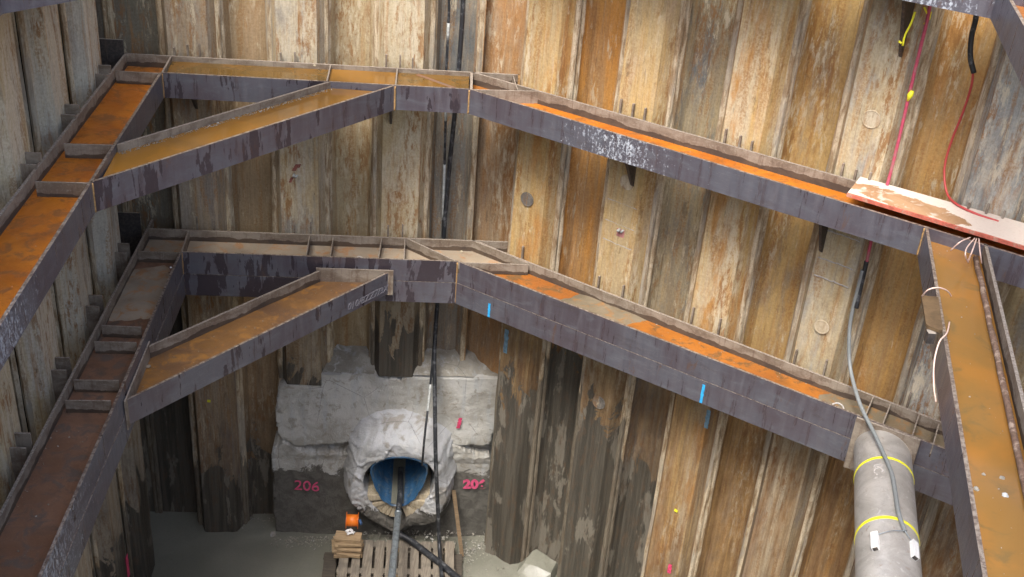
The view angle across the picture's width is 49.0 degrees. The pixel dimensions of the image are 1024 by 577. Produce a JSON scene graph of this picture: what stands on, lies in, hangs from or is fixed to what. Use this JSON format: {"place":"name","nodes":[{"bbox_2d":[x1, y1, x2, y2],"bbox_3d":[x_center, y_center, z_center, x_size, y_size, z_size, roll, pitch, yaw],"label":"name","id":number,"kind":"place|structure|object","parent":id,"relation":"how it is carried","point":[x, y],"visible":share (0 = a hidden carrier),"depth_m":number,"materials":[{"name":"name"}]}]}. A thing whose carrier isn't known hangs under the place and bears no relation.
{"place":"outdoors","nodes":[
{"label":"outdoors","id":0,"kind":"place"},
{"bbox_2d":[14,8,93,431],"label":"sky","id":1,"kind":"structure","parent":0,"point":[58,8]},
{"bbox_2d":[90,476,556,576],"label":"ground","id":2,"kind":"structure","parent":0,"point":[185,544],"depth_m":16.30,"materials":[{"name":"grey concrete"}]},
{"bbox_2d":[0,359,20,509],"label":"sheet pile","id":3,"kind":"object","parent":2,"relation":"on","point":[9,423],"visible":0.34,"depth_m":9.88,"materials":[{"name":"metal"}]},
{"bbox_2d":[0,38,163,370],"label":"waling beam","id":4,"kind":"structure","parent":3,"relation":"attached to","point":[46,225],"depth_m":9.83,"materials":[{"name":"metal"}]},
{"bbox_2d":[92,82,395,212],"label":"brace beam","id":5,"kind":"structure","parent":4,"relation":"attached to","point":[114,189],"depth_m":11.12,"materials":[{"name":"metal"}]},
{"bbox_2d":[103,88,372,176],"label":"water","id":6,"kind":"structure","parent":5,"relation":"in","point":[167,147],"depth_m":11.31,"materials":[{"name":"brown liquid"}]},
{"bbox_2d":[8,349,27,431],"bbox_3d":[-4.791,0.794,10.360,0.239,11.850,0.650,2,29,-5],"label":"sheet pile","id":7,"kind":"object","parent":2,"relation":"on","point":[17,390],"visible":0.15,"depth_m":10.77,"materials":[{"name":"metal"}]},
{"bbox_2d":[11,12,94,576],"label":"sheet pile","id":8,"kind":"object","parent":2,"relation":"on","point":[32,150],"visible":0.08,"depth_m":10.82,"materials":[{"name":"metal"}]},
{"bbox_2d":[0,13,129,576],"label":"sheet pile","id":9,"kind":"object","parent":2,"relation":"on","point":[37,349],"visible":0.42,"depth_m":10.59,"materials":[{"name":"metal"}]},
{"bbox_2d":[0,212,184,576],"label":"waling beam","id":10,"kind":"structure","parent":9,"relation":"attached to","point":[133,318],"depth_m":10.60,"materials":[{"name":"metal"}]},
{"bbox_2d":[124,268,392,429],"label":"brace beam","id":11,"kind":"structure","parent":10,"relation":"attached to","point":[261,326],"depth_m":12.42,"materials":[{"name":"metal"}]},
{"bbox_2d":[16,85,1001,555],"bbox_3d":[1.080,1.651,8.498,11.659,2.422,12.030,5,29,0],"label":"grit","id":12,"kind":"object","parent":11,"relation":"on","point":[196,131],"visible":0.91,"depth_m":11.34,"materials":[{"name":"stone"}]},
{"bbox_2d":[15,4,127,576],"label":"sheet pile","id":13,"kind":"object","parent":2,"relation":"on","point":[38,29],"visible":0.45,"depth_m":11.65,"materials":[{"name":"metal"}]},
{"bbox_2d":[57,4,120,510],"bbox_3d":[-4.944,-0.425,12.540,0.237,11.850,0.653,2,29,-5],"label":"sheet pile","id":14,"kind":"object","parent":2,"relation":"on","point":[69,103],"visible":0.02,"depth_m":12.74,"materials":[{"name":"metal"}]},
{"bbox_2d":[58,0,154,576],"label":"sheet pile","id":15,"kind":"object","parent":2,"relation":"on","point":[79,30],"visible":0.59,"depth_m":13.07,"materials":[{"name":"metal"}]},
{"bbox_2d":[95,0,158,512],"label":"sheet pile","id":16,"kind":"object","parent":2,"relation":"on","point":[102,20],"visible":0.29,"depth_m":16.18,"materials":[{"name":"metal"}]},
{"bbox_2d":[106,0,198,521],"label":"sheet pile","id":17,"kind":"object","parent":2,"relation":"on","point":[133,24],"visible":0.42,"depth_m":15.33,"materials":[{"name":"metal"}]},
{"bbox_2d":[156,0,247,531],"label":"sheet pile","id":18,"kind":"object","parent":2,"relation":"on","point":[216,423],"visible":0.65,"depth_m":14.75,"materials":[{"name":"metal"}]},
{"bbox_2d":[191,99,197,108],"bbox_3d":[-3.745,-2.229,13.168,0.030,0.390,0.351,2,29,-5],"label":"support bracket","id":19,"kind":"object","parent":18,"relation":"attached to","point":[194,102],"visible":0.35,"depth_m":13.28,"materials":[{"name":"metal"}]},
{"bbox_2d":[220,0,282,520],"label":"sheet pile","id":20,"kind":"object","parent":2,"relation":"on","point":[243,25],"visible":0.43,"depth_m":14.62,"materials":[{"name":"metal"}]},
{"bbox_2d":[270,531,275,536],"bbox_3d":[-3.526,3.641,16.579,0.090,0.103,0.099,-5,30,-18],"label":"stone","id":21,"kind":"object","parent":2,"relation":"on","point":[272,533],"visible":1,"depth_m":16.55,"materials":[{"name":"grey stone"}]},
{"bbox_2d":[266,0,330,385],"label":"sheet pile","id":22,"kind":"object","parent":2,"relation":"on","point":[301,180],"visible":0.58,"depth_m":13.93,"materials":[{"name":"metal"}]},
{"bbox_2d":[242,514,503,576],"bbox_3d":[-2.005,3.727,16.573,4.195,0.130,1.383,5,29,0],"label":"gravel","id":23,"kind":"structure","parent":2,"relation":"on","point":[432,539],"depth_m":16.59,"materials":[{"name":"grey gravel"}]},
{"bbox_2d":[271,344,497,536],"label":"concrete block","id":24,"kind":"structure","parent":2,"relation":"on","point":[348,422],"depth_m":15.85,"materials":[{"name":"concrete"}]},
{"bbox_2d":[329,0,374,357],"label":"sheet pile","id":25,"kind":"object","parent":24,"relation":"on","point":[351,32],"visible":0.55,"depth_m":14.27,"materials":[{"name":"metal"}]},
{"bbox_2d":[370,456,427,505],"bbox_3d":[-1.678,2.059,17.130,0.806,0.900,2.800,2,29,-5],"label":"tunnel pipe","id":26,"kind":"object","parent":24,"relation":"on","point":[384,474],"visible":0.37,"depth_m":16.37,"materials":[{"name":"blue plastic"}]},
{"bbox_2d":[388,466,402,576],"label":"drain pipe","id":27,"kind":"object","parent":26,"relation":"attached to","point":[394,548],"visible":1,"depth_m":15.40,"materials":[{"name":"grey"}]},
{"bbox_2d":[370,0,436,376],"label":"sheet pile","id":28,"kind":"object","parent":24,"relation":"on","point":[406,31],"visible":0.73,"depth_m":13.98,"materials":[{"name":"metal"}]},
{"bbox_2d":[389,111,391,123],"bbox_3d":[-1.447,-2.117,13.381,0.030,0.460,0.330,2,29,-5],"label":"support bracket","id":29,"kind":"object","parent":28,"relation":"attached to","point":[390,117],"visible":0.29,"depth_m":13.47,"materials":[{"name":"metal"}]},
{"bbox_2d":[422,0,485,361],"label":"sheet pile","id":30,"kind":"object","parent":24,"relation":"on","point":[451,335],"visible":0.64,"depth_m":14.34,"materials":[{"name":"metal"}]},
{"bbox_2d":[463,0,527,373],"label":"sheet pile","id":31,"kind":"object","parent":24,"relation":"on","point":[504,34],"visible":0.4,"depth_m":14.24,"materials":[{"name":"metal"}]},
{"bbox_2d":[322,552,462,576],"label":"pallet","id":32,"kind":"object","parent":2,"relation":"on","point":[331,562],"visible":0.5,"depth_m":16.07,"materials":[{"name":"brown wood"}]},
{"bbox_2d":[336,540,454,576],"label":"pallet","id":33,"kind":"object","parent":32,"relation":"on","point":[379,548],"visible":0.65,"depth_m":15.89,"materials":[{"name":"brown wood"}]},
{"bbox_2d":[332,530,363,557],"bbox_3d":[-2.345,3.621,15.952,0.473,0.277,0.365,5,29,0],"label":"timber stack","id":34,"kind":"object","parent":33,"relation":"on","point":[344,545],"visible":1,"depth_m":15.84,"materials":[{"name":"beige wood"}]},
{"bbox_2d":[345,528,354,534],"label":"work gloves","id":35,"kind":"object","parent":34,"relation":"on","point":[349,531],"visible":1,"depth_m":15.90,"materials":[{"name":"white fabric"}]},
{"bbox_2d":[346,512,361,528],"bbox_3d":[-2.247,3.304,16.000,0.234,0.239,0.236,2,29,-5],"label":"cable reel","id":36,"kind":"object","parent":34,"relation":"on","point":[353,520],"visible":1,"depth_m":15.93,"materials":[{"name":"orange plastic"}]},
{"bbox_2d":[399,531,461,576],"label":"floor hose","id":37,"kind":"object","parent":33,"relation":"on","point":[436,560],"visible":0.98,"depth_m":15.96,"materials":[{"name":"black rubber"}]},
{"bbox_2d":[432,0,465,576],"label":"thick hose","id":38,"kind":"object","parent":33,"relation":"on","point":[446,202],"visible":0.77,"depth_m":15.11,"materials":[{"name":"black rubber"}]},
{"bbox_2d":[421,0,449,465],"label":"thin hose","id":39,"kind":"object","parent":38,"relation":"attached to","point":[444,179],"visible":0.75,"depth_m":14.20,"materials":[{"name":"black rubber"}]},
{"bbox_2d":[452,490,463,555],"bbox_3d":[-0.788,3.417,16.342,0.060,0.879,0.499,-8,32,-22],"label":"plank","id":40,"kind":"object","parent":2,"relation":"on","point":[457,522],"visible":1,"depth_m":16.33,"materials":[{"name":"brown wood"}]},
{"bbox_2d":[484,0,581,563],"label":"sheet pile","id":41,"kind":"object","parent":2,"relation":"on","point":[552,28],"visible":0.84,"depth_m":13.93,"materials":[{"name":"metal"}]},
{"bbox_2d":[124,44,537,113],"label":"waling beam","id":42,"kind":"structure","parent":41,"relation":"attached to","point":[449,99],"depth_m":12.71,"materials":[{"name":"metal"}]},
{"bbox_2d":[167,61,328,80],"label":"water","id":43,"kind":"structure","parent":42,"relation":"in","point":[248,71],"depth_m":12.86,"materials":[{"name":"brown liquid"}]},
{"bbox_2d":[329,69,395,83],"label":"water","id":44,"kind":"structure","parent":42,"relation":"in","point":[362,76],"depth_m":12.95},
{"bbox_2d":[397,73,468,87],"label":"water","id":45,"kind":"structure","parent":42,"relation":"in","point":[416,80],"depth_m":13.01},
{"bbox_2d":[517,549,557,576],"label":"concrete lump","id":46,"kind":"object","parent":2,"relation":"on","point":[536,563],"visible":0.99,"depth_m":16.22,"materials":[{"name":"grey concrete"}]},
{"bbox_2d":[525,0,625,563],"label":"sheet pile","id":47,"kind":"object","parent":2,"relation":"on","point":[600,37],"visible":0.55,"depth_m":13.98,"materials":[{"name":"metal"}]},
{"bbox_2d":[557,0,687,576],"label":"sheet pile","id":48,"kind":"object","parent":2,"relation":"on","point":[650,50],"visible":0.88,"depth_m":13.21,"materials":[{"name":"metal"}]},
{"bbox_2d":[625,163,636,186],"bbox_3d":[1.294,-1.326,12.444,0.030,0.540,0.330,22,33,28],"label":"support bracket","id":49,"kind":"object","parent":48,"relation":"attached to","point":[631,171],"visible":0.35,"depth_m":12.53,"materials":[{"name":"metal"}]},
{"bbox_2d":[603,0,738,576],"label":"sheet pile","id":50,"kind":"object","parent":2,"relation":"on","point":[708,30],"visible":0.61,"depth_m":13.22,"materials":[{"name":"metal"}]},
{"bbox_2d":[641,0,807,576],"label":"sheet pile","id":51,"kind":"object","parent":2,"relation":"on","point":[761,61],"visible":0.83,"depth_m":12.43,"materials":[{"name":"metal"}]},
{"bbox_2d":[692,0,864,576],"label":"sheet pile","id":52,"kind":"object","parent":2,"relation":"on","point":[827,37],"visible":0.63,"depth_m":12.43,"materials":[{"name":"metal"}]},
{"bbox_2d":[736,0,941,576],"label":"sheet pile","id":53,"kind":"object","parent":2,"relation":"on","point":[880,72],"visible":0.85,"depth_m":11.70,"materials":[{"name":"metal"}]},
{"bbox_2d":[819,225,827,251],"bbox_3d":[3.143,-0.574,11.414,0.030,0.590,0.330,22,33,28],"label":"support bracket","id":54,"kind":"object","parent":53,"relation":"attached to","point":[822,232],"visible":0.47,"depth_m":11.49,"materials":[{"name":"metal"}]},
{"bbox_2d":[898,0,914,56],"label":"support bracket","id":55,"kind":"object","parent":53,"relation":"attached to","point":[907,11],"visible":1,"depth_m":10.18,"materials":[{"name":"metal"}]},
{"bbox_2d":[898,11,915,45],"bbox_3d":[3.529,-2.325,10.043,0.090,0.317,0.035,9,29,8],"label":"yellow tie","id":56,"kind":"object","parent":55,"relation":"hanging from","point":[906,32],"visible":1,"depth_m":10.05,"materials":[{"name":"yellow plastic"}]},
{"bbox_2d":[904,0,1023,17],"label":"waling beam","id":57,"kind":"structure","parent":55,"relation":"on","point":[982,8],"depth_m":9.39,"materials":[{"name":"metal"}]},
{"bbox_2d":[865,6,931,261],"bbox_3d":[3.685,-1.444,10.745,0.079,2.832,0.033,22,33,28],"label":"pink cable","id":58,"kind":"object","parent":57,"relation":"hanging from","point":[905,108],"visible":0.73,"depth_m":10.58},
{"bbox_2d":[854,260,868,308],"bbox_3d":[3.582,-0.037,11.503,0.053,0.536,0.074,-6,31,-19],"label":"cable sleeve","id":59,"kind":"object","parent":58,"relation":"attached to","point":[864,269],"visible":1,"depth_m":11.49,"materials":[{"name":"black rubber"}]},
{"bbox_2d":[907,90,913,100],"bbox_3d":[3.728,-1.805,10.521,0.055,0.111,0.055,16,31,20],"label":"yellow tie","id":60,"kind":"object","parent":58,"relation":"attached to","point":[910,94],"visible":1,"depth_m":10.50,"materials":[{"name":"yellow plastic"}]},
{"bbox_2d":[990,0,1023,88],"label":"strut beam","id":61,"kind":"structure","parent":57,"relation":"attached to","point":[1007,18],"depth_m":8.42,"materials":[{"name":"metal"}]},
{"bbox_2d":[794,9,997,576],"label":"sheet pile","id":62,"kind":"object","parent":2,"relation":"on","point":[889,318],"visible":0.56,"depth_m":11.69,"materials":[{"name":"metal"}]},
{"bbox_2d":[967,15,978,73],"bbox_3d":[4.238,-2.306,10.287,0.203,0.684,0.092,1,29,-7],"label":"black sleeve","id":63,"kind":"object","parent":62,"relation":"hanging from","point":[971,63],"visible":0.77,"depth_m":10.32,"materials":[{"name":"rubber"}]},
{"bbox_2d":[943,74,998,221],"bbox_3d":[4.325,-1.315,10.391,0.185,1.218,0.797,-8,31,-21],"label":"red cable","id":64,"kind":"object","parent":63,"relation":"hanging from","point":[947,153],"visible":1,"depth_m":10.65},
{"bbox_2d":[844,36,1023,576],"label":"sheet pile","id":65,"kind":"object","parent":2,"relation":"on","point":[992,172],"visible":0.32,"depth_m":10.44,"materials":[{"name":"metal"}]},
{"bbox_2d":[920,284,1023,576],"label":"sheet pile","id":66,"kind":"object","parent":2,"relation":"on","point":[940,553],"visible":0.16,"depth_m":12.48,"materials":[{"name":"metal"}]},
{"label":"sheet pile","id":67,"kind":"object","parent":2,"relation":"on","visible":0},
{"bbox_2d":[469,72,1023,288],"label":"waling beam","id":68,"kind":"structure","parent":67,"relation":"attached to","point":[816,196],"depth_m":11.48,"materials":[{"name":"metal"}]},
{"bbox_2d":[846,177,1023,249],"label":"deck board","id":69,"kind":"object","parent":68,"relation":"on","point":[1007,231],"visible":1,"depth_m":10.49,"materials":[{"name":"paint"}]},
{"bbox_2d":[950,237,970,250],"bbox_3d":[3.989,-0.395,9.928,0.241,0.114,0.062,-13,34,-29],"label":"bent wire","id":70,"kind":"object","parent":69,"relation":"attached to","point":[960,242],"visible":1,"depth_m":9.88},
{"bbox_2d":[965,238,974,262],"bbox_3d":[4.011,-0.328,9.836,0.052,0.153,0.436,20,32,25],"label":"bent wire","id":71,"kind":"object","parent":69,"relation":"hanging from","point":[966,250],"visible":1,"depth_m":9.74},
{"bbox_2d":[916,227,1023,576],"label":"strut beam","id":72,"kind":"structure","parent":68,"relation":"attached to","point":[973,562],"depth_m":7.88,"materials":[{"name":"metal"}]},
{"bbox_2d":[921,295,942,343],"bbox_3d":[3.275,0.241,8.774,0.133,0.120,0.590,10,29,10],"label":"clip plate","id":73,"kind":"object","parent":72,"relation":"attached to","point":[932,313],"visible":1,"depth_m":8.68,"materials":[{"name":"metal"}]},
{"bbox_2d":[921,287,951,296],"bbox_3d":[3.429,0.031,8.976,0.349,0.172,0.087,-8,31,-22],"label":"bent wire","id":74,"kind":"object","parent":73,"relation":"attached to","point":[922,295],"visible":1,"depth_m":8.90,"materials":[{"name":"white metal"}]},
{"bbox_2d":[933,321,949,401],"bbox_3d":[3.235,0.471,8.480,0.088,0.294,1.031,15,30,18],"label":"bent wire","id":75,"kind":"object","parent":72,"relation":"hanging from","point":[934,361],"visible":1,"depth_m":8.29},
{"bbox_2d":[968,238,976,260],"bbox_3d":[4.058,-0.342,9.886,0.020,0.127,0.295,18,32,23],"label":"bent wire","id":76,"kind":"object","parent":72,"relation":"attached to","point":[972,249],"visible":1,"depth_m":9.80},
{"bbox_2d":[931,241,1023,576],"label":"water","id":77,"kind":"structure","parent":72,"relation":"on","point":[989,446],"depth_m":7.83,"materials":[{"name":"orange liquid"}]},
{"bbox_2d":[978,238,981,263],"bbox_3d":[4.109,-0.332,9.878,0.056,0.129,0.303,10,29,9],"label":"bent wire","id":78,"kind":"object","parent":72,"relation":"attached to","point":[980,250],"visible":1,"depth_m":9.77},
{"bbox_2d":[973,255,1023,496],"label":"rusty bar","id":79,"kind":"object","parent":72,"relation":"in","point":[1008,408],"visible":1,"depth_m":8.21,"materials":[{"name":"metal"}]},
{"bbox_3d":[6.454,3.899,10.207,0.434,8.200,1.250,5,29,0],"label":"sheet pile","id":80,"kind":"object","parent":2,"relation":"on","visible":0},
{"bbox_2d":[455,241,952,504],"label":"waling beam","id":81,"kind":"structure","parent":80,"relation":"attached to","point":[621,333],"depth_m":12.47,"materials":[{"name":"metal"}]},
{"bbox_2d":[144,216,528,302],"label":"waling beam","id":82,"kind":"structure","parent":81,"relation":"attached to","point":[238,263],"depth_m":13.81,"materials":[{"name":"metal"}]},
{"bbox_2d":[843,416,921,576],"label":"steel tube strut","id":83,"kind":"object","parent":81,"relation":"attached to","point":[885,545],"visible":0.98,"depth_m":10.31,"materials":[{"name":"white paint"}]},
{"bbox_2d":[847,269,906,532],"bbox_3d":[3.571,0.981,10.672,0.160,1.299,2.509,4,29,-2],"label":"conduit cable","id":84,"kind":"object","parent":83,"relation":"attached to","point":[886,460],"visible":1,"depth_m":11.34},
{"bbox_3d":[-4.383,2.327,7.654,0.279,11.850,0.722,5,29,0],"label":"sheet pile","id":85,"kind":"object","parent":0,"visible":0},
{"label":"waling beam","id":86,"kind":"object","parent":85,"relation":"attached to","visible":0},
{"bbox_2d":[1,0,75,13],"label":"brace beam","id":87,"kind":"structure","parent":86,"relation":"attached to","point":[9,6],"depth_m":8.74,"materials":[{"name":"metal"}]}
]}

